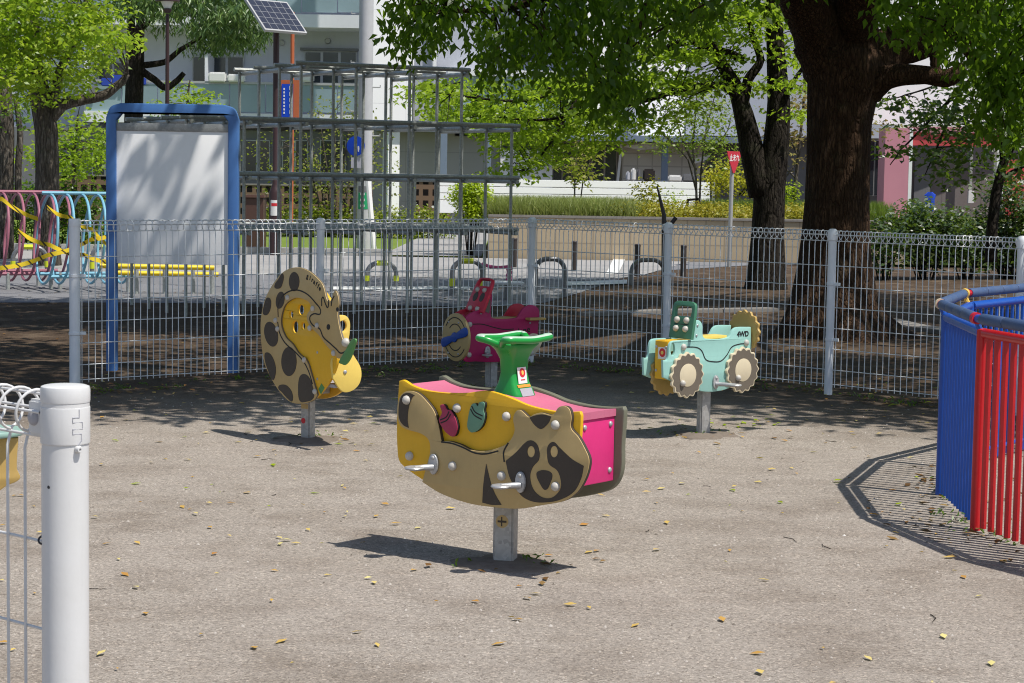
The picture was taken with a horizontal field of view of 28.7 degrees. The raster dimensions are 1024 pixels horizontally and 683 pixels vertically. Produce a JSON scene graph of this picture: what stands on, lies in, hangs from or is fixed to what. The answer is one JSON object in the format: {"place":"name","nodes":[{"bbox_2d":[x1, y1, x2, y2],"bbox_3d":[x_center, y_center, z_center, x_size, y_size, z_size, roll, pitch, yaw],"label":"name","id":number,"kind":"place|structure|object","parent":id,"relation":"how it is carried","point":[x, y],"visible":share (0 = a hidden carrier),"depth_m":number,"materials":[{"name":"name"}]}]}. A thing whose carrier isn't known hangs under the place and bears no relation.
{"place":"outdoors","nodes":[
{"label":"outdoors","id":0,"kind":"place"},
{"bbox_2d":[3,0,372,216],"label":"apartment building","id":1,"kind":"structure","parent":0,"point":[331,27],"depth_m":58.33,"materials":[{"name":"white glass"}]},
{"bbox_2d":[92,140,105,174],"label":"window","id":2,"kind":"structure","parent":1,"relation":"in","point":[104,171],"depth_m":58.32,"materials":[{"name":"clear glass"}]},
{"bbox_2d":[98,62,125,89],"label":"window","id":3,"kind":"structure","parent":1,"relation":"in","point":[112,66],"depth_m":59.08,"materials":[{"name":"clear glass"}]},
{"bbox_2d":[88,75,145,92],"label":"laundry","id":4,"kind":"object","parent":1,"relation":"hanging from","point":[105,82],"visible":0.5,"depth_m":57.52,"materials":[{"name":"blue fabric"}]},
{"bbox_2d":[192,56,243,83],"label":"window","id":5,"kind":"structure","parent":1,"relation":"in","point":[226,65],"depth_m":59.06,"materials":[{"name":"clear glass"}]},
{"bbox_2d":[246,140,269,171],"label":"window","id":6,"kind":"structure","parent":1,"relation":"in","point":[250,159],"depth_m":58.29,"materials":[{"name":"grey glass"}]},
{"bbox_2d":[208,72,313,81],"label":"laundry","id":7,"kind":"object","parent":1,"relation":"hanging from","point":[217,76],"visible":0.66,"depth_m":57.48,"materials":[{"name":"white fabric"}]},
{"bbox_2d":[282,140,307,171],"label":"window","id":8,"kind":"structure","parent":1,"relation":"in","point":[304,142],"depth_m":58.27,"materials":[{"name":"grey glass"}]},
{"bbox_2d":[304,51,356,83],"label":"window","id":9,"kind":"structure","parent":1,"relation":"in","point":[322,56],"depth_m":59.03,"materials":[{"name":"grey glass"}]},
{"bbox_2d":[320,140,345,172],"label":"window","id":10,"kind":"structure","parent":1,"relation":"in","point":[328,157],"depth_m":58.27,"materials":[{"name":"grey glass"}]},
{"bbox_2d":[14,220,487,256],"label":"lawn","id":11,"kind":"structure","parent":0,"point":[378,242],"depth_m":42.66,"materials":[{"name":"green plant"}]},
{"bbox_2d":[14,174,105,243],"bbox_3d":[-12.287,-2.348,36.870,10.592,1.606,1.564,1,5,0],"label":"hedge","id":12,"kind":"object","parent":11,"relation":"on","point":[29,210],"visible":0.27,"depth_m":36.81,"materials":[{"name":"green plant"}]},
{"bbox_2d":[14,101,118,218],"bbox_3d":[-8.195,-3.082,36.887,2.242,2.786,3.012,0,5,-15],"label":"young tree","id":13,"kind":"object","parent":11,"relation":"on","point":[98,152],"visible":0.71,"depth_m":36.56,"materials":[{"name":"green plant"}]},
{"bbox_2d":[59,174,105,229],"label":"block wall","id":14,"kind":"structure","parent":11,"relation":"on","point":[99,179],"depth_m":47.87,"materials":[{"name":"concrete"}]},
{"bbox_2d":[146,78,224,116],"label":"young tree","id":15,"kind":"object","parent":11,"relation":"on","point":[193,98],"visible":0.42,"depth_m":43.57,"materials":[{"name":"green plant"}]},
{"bbox_2d":[103,0,279,122],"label":"conifer tree","id":16,"kind":"object","parent":11,"relation":"on","point":[221,26],"visible":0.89,"depth_m":38.59,"materials":[{"name":"green plant"}]},
{"bbox_2d":[245,194,267,246],"bbox_3d":[-4.774,-2.167,37.206,0.387,1.121,0.580,1,5,0],"label":"cabinet","id":17,"kind":"object","parent":11,"relation":"on","point":[251,208],"visible":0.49,"depth_m":36.95,"materials":[{"name":"brown wood"}]},
{"bbox_2d":[281,12,298,221],"bbox_3d":[-4.088,-3.780,36.802,0.331,4.524,0.104,1,5,0],"label":"sign post","id":18,"kind":"object","parent":11,"relation":"on","point":[285,98],"visible":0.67,"depth_m":36.71,"materials":[{"name":"metal"}]},
{"bbox_2d":[240,183,356,221],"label":"block wall","id":19,"kind":"structure","parent":11,"relation":"on","point":[251,189],"depth_m":50.87,"materials":[{"name":"concrete"}]},
{"bbox_2d":[241,86,414,235],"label":"young tree","id":20,"kind":"object","parent":11,"relation":"on","point":[316,164],"visible":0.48,"depth_m":45.81,"materials":[{"name":"green plant"}]},
{"bbox_2d":[350,0,380,248],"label":"utility pole","id":21,"kind":"object","parent":11,"relation":"on","point":[366,11],"visible":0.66,"depth_m":37.15,"materials":[{"name":"concrete"}]},
{"bbox_2d":[347,136,364,167],"bbox_3d":[-2.886,-3.505,36.993,0.366,0.589,0.067,2,5,14],"label":"road sign","id":22,"kind":"object","parent":21,"relation":"attached to","point":[350,145],"visible":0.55,"depth_m":36.99,"materials":[{"name":"blue metal"}]},
{"bbox_2d":[266,200,464,238],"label":"hedge","id":23,"kind":"object","parent":11,"relation":"on","point":[322,211],"visible":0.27,"depth_m":45.73,"materials":[{"name":"green plant"}]},
{"bbox_2d":[365,181,376,248],"bbox_3d":[-2.596,-2.227,36.947,0.099,1.522,0.354,-3,6,-38],"label":"guy guard","id":24,"kind":"object","parent":11,"relation":"on","point":[369,200],"visible":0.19,"depth_m":36.92,"materials":[{"name":"white plastic"}]},
{"bbox_2d":[0,251,689,279],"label":"pavement","id":25,"kind":"structure","parent":0,"point":[418,265],"depth_m":32.27,"materials":[{"name":"grey concrete"}]},
{"bbox_2d":[155,0,179,103],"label":"lamp post","id":26,"kind":"object","parent":25,"relation":"on","point":[167,5],"visible":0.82,"depth_m":35.66,"materials":[{"name":"metal"}]},
{"bbox_2d":[244,0,306,254],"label":"solar lamp","id":27,"kind":"object","parent":25,"relation":"on","point":[276,18],"visible":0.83,"depth_m":35.62,"materials":[{"name":"brown"}]},
{"bbox_2d":[511,238,516,266],"bbox_3d":[0.036,-1.429,32.810,0.096,0.546,0.094,1,5,0],"label":"bollard","id":28,"kind":"object","parent":25,"relation":"on","point":[514,241],"visible":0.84,"depth_m":32.77,"materials":[{"name":"grey metal"}]},
{"bbox_2d":[571,241,576,269],"bbox_3d":[0.990,-1.328,31.802,0.096,0.547,0.094,1,5,0],"label":"bollard","id":29,"kind":"object","parent":25,"relation":"on","point":[574,253],"visible":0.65,"depth_m":31.76,"materials":[{"name":"grey metal"}]},
{"bbox_2d":[606,259,624,273],"bbox_3d":[1.841,-1.389,35.084,0.232,0.001,8.156,1,5,4],"label":"road marking","id":30,"kind":"object","parent":25,"relation":"on","point":[618,263],"visible":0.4,"depth_m":33.84,"materials":[{"name":"white paint"}]},
{"bbox_2d":[634,244,640,276],"bbox_3d":[1.915,-1.215,30.567,0.096,0.558,0.094,1,5,0],"label":"bollard","id":31,"kind":"object","parent":25,"relation":"on","point":[636,258],"visible":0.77,"depth_m":30.53,"materials":[{"name":"black metal"}]},
{"bbox_2d":[392,232,487,255],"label":"pavement","id":32,"kind":"structure","parent":0,"point":[450,244],"depth_m":41.00,"materials":[{"name":"grey concrete"}]},
{"bbox_2d":[416,182,449,232],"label":"block wall","id":33,"kind":"structure","parent":32,"relation":"on","point":[424,193],"depth_m":49.88,"materials":[{"name":"concrete"}]},
{"bbox_2d":[443,174,493,254],"bbox_3d":[-0.781,-2.331,36.791,0.977,1.512,0.993,1,5,0],"label":"shrub","id":34,"kind":"object","parent":32,"relation":"on","point":[470,208],"visible":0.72,"depth_m":36.66,"materials":[{"name":"green plant"}]},
{"bbox_2d":[481,262,511,280],"bbox_3d":[-0.196,-0.919,27.115,0.473,0.312,0.101,-2,6,-32],"label":"pink rope","id":35,"kind":"object","parent":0,"point":[491,266],"visible":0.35,"depth_m":27.15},
{"bbox_2d":[490,281,523,299],"bbox_3d":[-0.059,-0.624,24.551,0.420,0.229,0.420,1,5,0],"label":"stool post","id":36,"kind":"object","parent":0,"point":[505,288],"visible":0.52,"depth_m":24.50,"materials":[{"name":"metal"}]},
{"bbox_2d":[0,262,1016,305],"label":"road","id":37,"kind":"structure","parent":0,"point":[19,289],"depth_m":25.59,"materials":[{"name":"grey asphalt"}]},
{"bbox_2d":[10,244,47,268],"bbox_3d":[-6.840,-1.135,28.380,0.539,0.483,0.072,-1,5,-18],"label":"hoop barrier","id":38,"kind":"object","parent":37,"relation":"on","point":[26,247],"visible":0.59,"depth_m":28.34,"materials":[{"name":"metal"}]},
{"bbox_2d":[0,190,133,291],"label":"hoop tunnel","id":39,"kind":"structure","parent":37,"relation":"on","point":[56,276],"depth_m":24.98,"materials":[{"name":"metal"}]},
{"bbox_2d":[0,197,37,220],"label":"warning tape","id":40,"kind":"object","parent":39,"relation":"attached to","point":[15,208],"visible":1,"depth_m":24.11,"materials":[{"name":"yellow plastic"}]},
{"bbox_2d":[0,235,105,269],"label":"warning tape","id":41,"kind":"object","parent":39,"relation":"attached to","point":[39,258],"visible":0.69,"depth_m":24.02,"materials":[{"name":"yellow plastic"}]},
{"bbox_2d":[18,229,105,263],"bbox_3d":[-5.335,-1.141,24.042,1.185,0.412,0.020,1,5,-4],"label":"warning tape","id":42,"kind":"object","parent":39,"relation":"attached to","point":[39,242],"visible":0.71,"depth_m":24.03,"materials":[{"name":"yellow plastic"}]},
{"bbox_2d":[47,205,105,245],"bbox_3d":[-5.158,-1.345,24.026,0.838,0.578,0.019,0,5,-6],"label":"warning tape","id":43,"kind":"object","parent":39,"relation":"attached to","point":[56,213],"visible":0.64,"depth_m":24.00,"materials":[{"name":"yellow plastic"}]},
{"bbox_2d":[89,244,122,271],"bbox_3d":[-5.721,-1.113,28.184,0.458,0.509,0.072,-1,5,-17],"label":"hoop barrier","id":44,"kind":"object","parent":37,"relation":"on","point":[91,264],"visible":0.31,"depth_m":28.11,"materials":[{"name":"metal"}]},
{"bbox_2d":[100,263,218,293],"bbox_3d":[-4.331,-0.726,24.607,1.482,0.484,0.392,-1,5,-17],"label":"balance bar","id":45,"kind":"object","parent":37,"relation":"on","point":[156,266],"visible":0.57,"depth_m":24.56,"materials":[{"name":"yellow paint"}]},
{"bbox_2d":[365,260,398,286],"bbox_3d":[-1.735,-0.872,26.627,0.463,0.419,0.072,0,5,-16],"label":"hoop barrier","id":46,"kind":"object","parent":37,"relation":"on","point":[367,274],"visible":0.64,"depth_m":26.57,"materials":[{"name":"metal"}]},
{"bbox_2d":[333,286,469,288],"bbox_3d":[-1.457,-0.706,26.383,2.029,0.001,0.661,0,5,-15],"label":"road marking","id":47,"kind":"object","parent":37,"relation":"on","point":[357,287],"visible":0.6,"depth_m":26.37,"materials":[{"name":"white paint"}]},
{"bbox_2d":[449,258,482,295],"bbox_3d":[-0.564,-0.787,25.205,0.459,0.527,0.072,0,5,-15],"label":"hoop barrier","id":48,"kind":"object","parent":37,"relation":"on","point":[471,260],"visible":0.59,"depth_m":25.15,"materials":[{"name":"metal"}]},
{"bbox_2d":[535,256,566,296],"bbox_3d":[0.479,-0.793,25.274,0.444,0.562,0.063,0,5,-15],"label":"hoop barrier","id":49,"kind":"object","parent":37,"relation":"on","point":[542,260],"visible":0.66,"depth_m":25.25,"materials":[{"name":"metal"}]},
{"bbox_2d":[568,280,626,284],"bbox_3d":[1.224,-0.840,28.476,1.908,0.001,0.762,-3,6,-41],"label":"road marking","id":50,"kind":"object","parent":37,"relation":"on","point":[601,282],"visible":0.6,"depth_m":28.48,"materials":[{"name":"white paint"}]},
{"bbox_2d":[727,151,740,266],"bbox_3d":[3.761,-2.222,34.372,0.088,2.085,0.540,4,6,32],"label":"stop sign","id":51,"kind":"object","parent":37,"relation":"on","point":[734,157],"visible":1,"depth_m":34.34,"materials":[{"name":"grey metal"}]},
{"bbox_2d":[0,184,1023,682],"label":"ground","id":52,"kind":"structure","parent":0,"point":[292,610],"depth_m":8.75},
{"bbox_2d":[0,424,22,489],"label":"rocking toy","id":53,"kind":"object","parent":52,"relation":"on","point":[14,475],"visible":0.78,"depth_m":5.62,"materials":[{"name":"gold plastic"}]},
{"bbox_2d":[0,16,40,258],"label":"broadleaf tree","id":54,"kind":"object","parent":52,"relation":"on","point":[10,176],"visible":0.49,"depth_m":32.80,"materials":[{"name":"green plant"}]},
{"bbox_2d":[0,383,89,682],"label":"fence","id":55,"kind":"object","parent":52,"relation":"on","point":[58,416],"visible":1,"depth_m":3.28,"materials":[{"name":"white metal"}]},
{"bbox_2d":[0,0,147,265],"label":"broadleaf tree","id":56,"kind":"object","parent":52,"relation":"on","point":[48,105],"visible":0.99,"depth_m":29.89,"materials":[{"name":"green plant"}]},
{"bbox_2d":[106,103,239,372],"bbox_3d":[-2.587,-0.686,15.250,1.002,2.236,0.090,1,5,0],"label":"notice board","id":57,"kind":"object","parent":52,"relation":"on","point":[164,171],"visible":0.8,"depth_m":15.19,"materials":[{"name":"metal"}]},
{"bbox_2d":[14,243,391,256],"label":"kerb","id":58,"kind":"structure","parent":52,"relation":"on","point":[248,249],"depth_m":36.20,"materials":[{"name":"stone"}]},
{"bbox_2d":[261,267,361,444],"bbox_3d":[-1.060,0.140,11.421,0.466,1.124,1.022,-3,6,-38],"label":"rocking toy","id":59,"kind":"object","parent":52,"relation":"on","point":[310,363],"visible":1,"depth_m":11.37,"materials":[{"name":"metal"}]},
{"bbox_2d":[125,60,520,316],"bbox_3d":[-2.141,-1.679,22.499,3.969,2.810,2.064,-2,5,-28],"label":"climbing frame","id":60,"kind":"object","parent":52,"relation":"on","point":[300,69],"visible":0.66,"depth_m":22.29,"materials":[{"name":"metal"}]},
{"bbox_2d":[52,376,930,505],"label":"fallen leaves","id":61,"kind":"object","parent":52,"relation":"on","point":[273,464],"visible":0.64,"depth_m":12.35,"materials":[{"name":"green plant"}]},
{"bbox_2d":[441,278,545,387],"bbox_3d":[-0.131,0.000,14.443,0.721,0.925,0.483,-2,6,-35],"label":"rocking toy","id":62,"kind":"object","parent":52,"relation":"on","point":[462,328],"visible":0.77,"depth_m":14.30,"materials":[{"name":"plastic"}]},
{"bbox_2d":[2,281,1004,374],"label":"fallen leaves","id":63,"kind":"object","parent":52,"relation":"on","point":[455,309],"visible":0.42,"depth_m":20.59,"materials":[{"name":"brown plant"}]},
{"bbox_2d":[0,369,1023,682],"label":"fallen leaves","id":64,"kind":"object","parent":52,"relation":"on","point":[520,585],"visible":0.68,"depth_m":8.35,"materials":[{"name":"yellow plant"}]},
{"bbox_2d":[397,331,627,572],"bbox_3d":[-0.007,0.489,7.963,0.983,1.046,0.528,5,6,38],"label":"rocking toy","id":65,"kind":"object","parent":52,"relation":"on","point":[510,444],"visible":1,"depth_m":7.86,"materials":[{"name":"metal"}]},
{"bbox_2d":[69,217,1023,414],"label":"fence","id":66,"kind":"object","parent":52,"relation":"on","point":[76,276],"visible":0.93,"depth_m":14.70,"materials":[{"name":"white metal"}]},
{"bbox_2d":[90,359,1018,566],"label":"weeds","id":67,"kind":"object","parent":52,"relation":"on","point":[899,401],"visible":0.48,"depth_m":14.04,"materials":[{"name":"green plant"}]},
{"bbox_2d":[89,410,1022,621],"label":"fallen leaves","id":68,"kind":"object","parent":52,"relation":"on","point":[645,531],"visible":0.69,"depth_m":8.72,"materials":[{"name":"brown plant"}]},
{"bbox_2d":[90,360,1021,584],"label":"fallen leaves","id":69,"kind":"object","parent":52,"relation":"on","point":[891,537],"visible":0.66,"depth_m":11.57,"materials":[{"name":"brown plant"}]},
{"bbox_2d":[388,0,806,289],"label":"broadleaf tree","id":70,"kind":"object","parent":52,"relation":"on","point":[765,164],"visible":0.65,"depth_m":27.05,"materials":[{"name":"green plant"}]},
{"bbox_2d":[629,258,660,284],"bbox_3d":[1.929,-0.970,28.399,0.560,0.436,0.063,0,5,-16],"label":"hoop barrier","id":71,"kind":"object","parent":52,"relation":"on","point":[657,261],"visible":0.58,"depth_m":28.32,"materials":[{"name":"metal"}]},
{"bbox_2d":[656,186,676,323],"bbox_3d":[1.211,-0.440,15.819,0.175,1.575,0.040,1,5,0],"label":"stake","id":72,"kind":"object","parent":52,"relation":"on","point":[672,221],"visible":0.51,"depth_m":15.77,"materials":[{"name":"metal"}]},
{"bbox_2d":[578,307,777,316],"bbox_3d":[1.892,-0.319,22.734,2.656,0.090,0.324,-2,6,-30],"label":"kerb edging","id":73,"kind":"object","parent":52,"relation":"on","point":[721,310],"visible":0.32,"depth_m":22.74,"materials":[{"name":"concrete"}]},
{"bbox_2d":[680,245,686,276],"bbox_3d":[2.638,-1.216,30.793,0.096,0.547,0.094,1,5,0],"label":"bollard","id":74,"kind":"object","parent":52,"relation":"on","point":[681,262],"visible":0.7,"depth_m":30.76,"materials":[{"name":"black metal"}]},
{"bbox_2d":[368,0,1023,343],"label":"broadleaf tree","id":75,"kind":"object","parent":52,"relation":"on","point":[855,61],"visible":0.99,"depth_m":15.70,"materials":[{"name":"green plant"}]},
{"bbox_2d":[488,214,903,264],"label":"retaining wall","id":76,"kind":"structure","parent":52,"relation":"on","point":[747,222],"depth_m":36.27,"materials":[{"name":"beige concrete"}]},
{"bbox_2d":[642,301,760,439],"bbox_3d":[1.132,0.218,12.046,0.800,0.935,0.477,-3,6,-40],"label":"rocking toy","id":77,"kind":"object","parent":52,"relation":"on","point":[687,358],"visible":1,"depth_m":11.96,"materials":[{"name":"teal plastic"}]},
{"bbox_2d":[870,207,920,279],"bbox_3d":[5.793,-1.497,30.923,1.132,1.158,1.230,2,5,14],"label":"shrub","id":78,"kind":"object","parent":52,"relation":"on","point":[886,227],"visible":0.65,"depth_m":30.80,"materials":[{"name":"green plant"}]},
{"bbox_2d":[888,195,972,279],"bbox_3d":[6.459,-1.607,31.227,1.446,1.344,1.304,1,5,0],"label":"shrub","id":79,"kind":"object","parent":52,"relation":"on","point":[933,225],"visible":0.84,"depth_m":31.07,"materials":[{"name":"green plant"}]},
{"bbox_2d":[870,0,1023,218],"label":"house","id":80,"kind":"structure","parent":52,"relation":"on","point":[894,181],"depth_m":45.07,"materials":[{"name":"pink paint"}]},
{"bbox_2d":[870,140,878,195],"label":"window","id":81,"kind":"structure","parent":80,"relation":"in","point":[873,164],"depth_m":45.42,"materials":[{"name":"grey glass"}]},
{"bbox_2d":[913,147,931,215],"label":"dark door","id":82,"kind":"structure","parent":80,"relation":"in","point":[920,189],"depth_m":45.74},
{"bbox_2d":[871,1,1023,261],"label":"broadleaf tree","id":83,"kind":"object","parent":52,"relation":"on","point":[1001,175],"visible":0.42,"depth_m":25.12,"materials":[{"name":"green plant"}]},
{"bbox_2d":[894,318,1023,334],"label":"kerb edging","id":84,"kind":"object","parent":52,"relation":"on","point":[918,327],"visible":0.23,"depth_m":20.70,"materials":[{"name":"concrete"}]},
{"bbox_2d":[927,204,1003,278],"bbox_3d":[7.113,-1.563,31.527,1.383,1.231,1.329,1,5,0],"label":"shrub","id":85,"kind":"object","parent":52,"relation":"on","point":[974,231],"visible":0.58,"depth_m":31.40,"materials":[{"name":"green plant"}]},
{"bbox_2d":[935,283,1023,544],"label":"round railing","id":86,"kind":"object","parent":52,"relation":"on","point":[966,407],"visible":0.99,"depth_m":8.92,"materials":[{"name":"metal"}]},
{"bbox_2d":[968,170,1023,278],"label":"shrub","id":87,"kind":"object","parent":52,"relation":"on","point":[1007,230],"visible":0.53,"depth_m":31.62,"materials":[{"name":"green plant"}]},
{"bbox_2d":[373,0,893,225],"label":"apartment building","id":88,"kind":"structure","parent":0,"point":[619,166],"depth_m":56.76,"materials":[{"name":"white tile"}]},
{"bbox_2d":[517,31,540,61],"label":"window","id":89,"kind":"structure","parent":88,"relation":"in","point":[520,31],"depth_m":57.01,"materials":[{"name":"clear glass"}]},
{"bbox_2d":[553,143,571,179],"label":"window","id":90,"kind":"structure","parent":88,"relation":"in","point":[556,176],"depth_m":56.98,"materials":[{"name":"grey glass"}]},
{"bbox_2d":[574,142,589,180],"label":"window","id":91,"kind":"structure","parent":88,"relation":"in","point":[588,161],"depth_m":56.97,"materials":[{"name":"grey glass"}]},
{"bbox_2d":[592,143,616,180],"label":"window","id":92,"kind":"structure","parent":88,"relation":"in","point":[610,159],"depth_m":56.97,"materials":[{"name":"black glass"}]},
{"bbox_2d":[626,168,694,181],"bbox_3d":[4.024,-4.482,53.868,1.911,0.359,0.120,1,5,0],"label":"car","id":93,"kind":"object","parent":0,"point":[671,178],"visible":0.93,"depth_m":53.82,"materials":[{"name":"white metal"}]},
{"bbox_2d":[695,197,894,220],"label":"ornamental grass","id":94,"kind":"structure","parent":0,"point":[877,206],"depth_m":38.59,"materials":[{"name":"green plant"}]},
{"bbox_2d":[642,214,1023,265],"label":"planted bank","id":95,"kind":"structure","parent":0,"point":[921,254],"depth_m":36.50,"materials":[{"name":"plant"}]},
{"bbox_2d":[474,193,652,217],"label":"ornamental grass","id":96,"kind":"structure","parent":95,"relation":"on","point":[582,205],"depth_m":36.43,"materials":[{"name":"green plant"}]},
{"bbox_2d":[439,180,714,221],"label":"panel fence","id":97,"kind":"object","parent":95,"relation":"on","point":[600,188],"visible":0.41,"depth_m":42.61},
{"bbox_2d":[552,140,613,196],"bbox_3d":[1.392,-3.278,39.062,1.224,1.618,1.513,1,5,0],"label":"young tree","id":98,"kind":"object","parent":95,"relation":"on","point":[582,177],"visible":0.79,"depth_m":38.90,"materials":[{"name":"green plant"}]},
{"bbox_2d":[627,174,669,214],"bbox_3d":[2.636,-2.779,38.371,0.876,0.869,0.877,1,5,0],"label":"shrub","id":99,"kind":"object","parent":95,"relation":"on","point":[654,195],"visible":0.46,"depth_m":38.33,"materials":[{"name":"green plant"}]},
{"bbox_2d":[657,185,690,205],"bbox_3d":[3.226,-2.799,39.831,0.714,0.615,0.816,4,6,34],"label":"shrub","id":100,"kind":"object","parent":95,"relation":"on","point":[673,199],"visible":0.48,"depth_m":39.80,"materials":[{"name":"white plant"}]},
{"bbox_2d":[685,198,698,214],"bbox_3d":[3.449,-2.539,38.318,0.263,0.429,0.050,1,5,0],"label":"tree stake","id":101,"kind":"object","parent":95,"relation":"on","point":[691,199],"visible":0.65,"depth_m":38.29,"materials":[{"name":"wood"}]},
{"bbox_2d":[635,73,764,208],"bbox_3d":[3.609,-3.806,38.401,2.588,2.792,2.553,1,5,0],"label":"young tree","id":102,"kind":"object","parent":95,"relation":"on","point":[721,142],"visible":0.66,"depth_m":38.31,"materials":[{"name":"green plant"}]},
{"bbox_2d":[610,199,803,220],"bbox_3d":[3.774,-2.396,37.347,4.145,0.502,2.313,1,5,0],"label":"ground cover","id":103,"kind":"object","parent":95,"relation":"on","point":[709,210],"visible":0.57,"depth_m":36.80,"materials":[{"name":"green plant"}]},
{"bbox_2d":[696,156,751,201],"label":"shrub","id":104,"kind":"object","parent":95,"relation":"on","point":[724,181],"visible":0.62,"depth_m":40.62,"materials":[{"name":"green plant"}]},
{"bbox_2d":[785,179,802,202],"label":"shrub","id":105,"kind":"object","parent":95,"relation":"on","point":[790,192],"visible":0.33,"depth_m":39.73,"materials":[{"name":"green plant"}]},
{"bbox_2d":[758,84,906,201],"bbox_3d":[6.309,-3.550,39.848,3.150,3.282,3.049,1,5,0],"label":"broadleaf tree","id":106,"kind":"object","parent":95,"relation":"on","point":[797,160],"visible":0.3,"depth_m":39.76,"materials":[{"name":"green plant"}]},
{"bbox_2d":[924,192,935,211],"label":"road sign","id":107,"kind":"object","parent":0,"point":[927,194],"visible":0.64,"depth_m":44.33,"materials":[{"name":"metal"}]}
]}

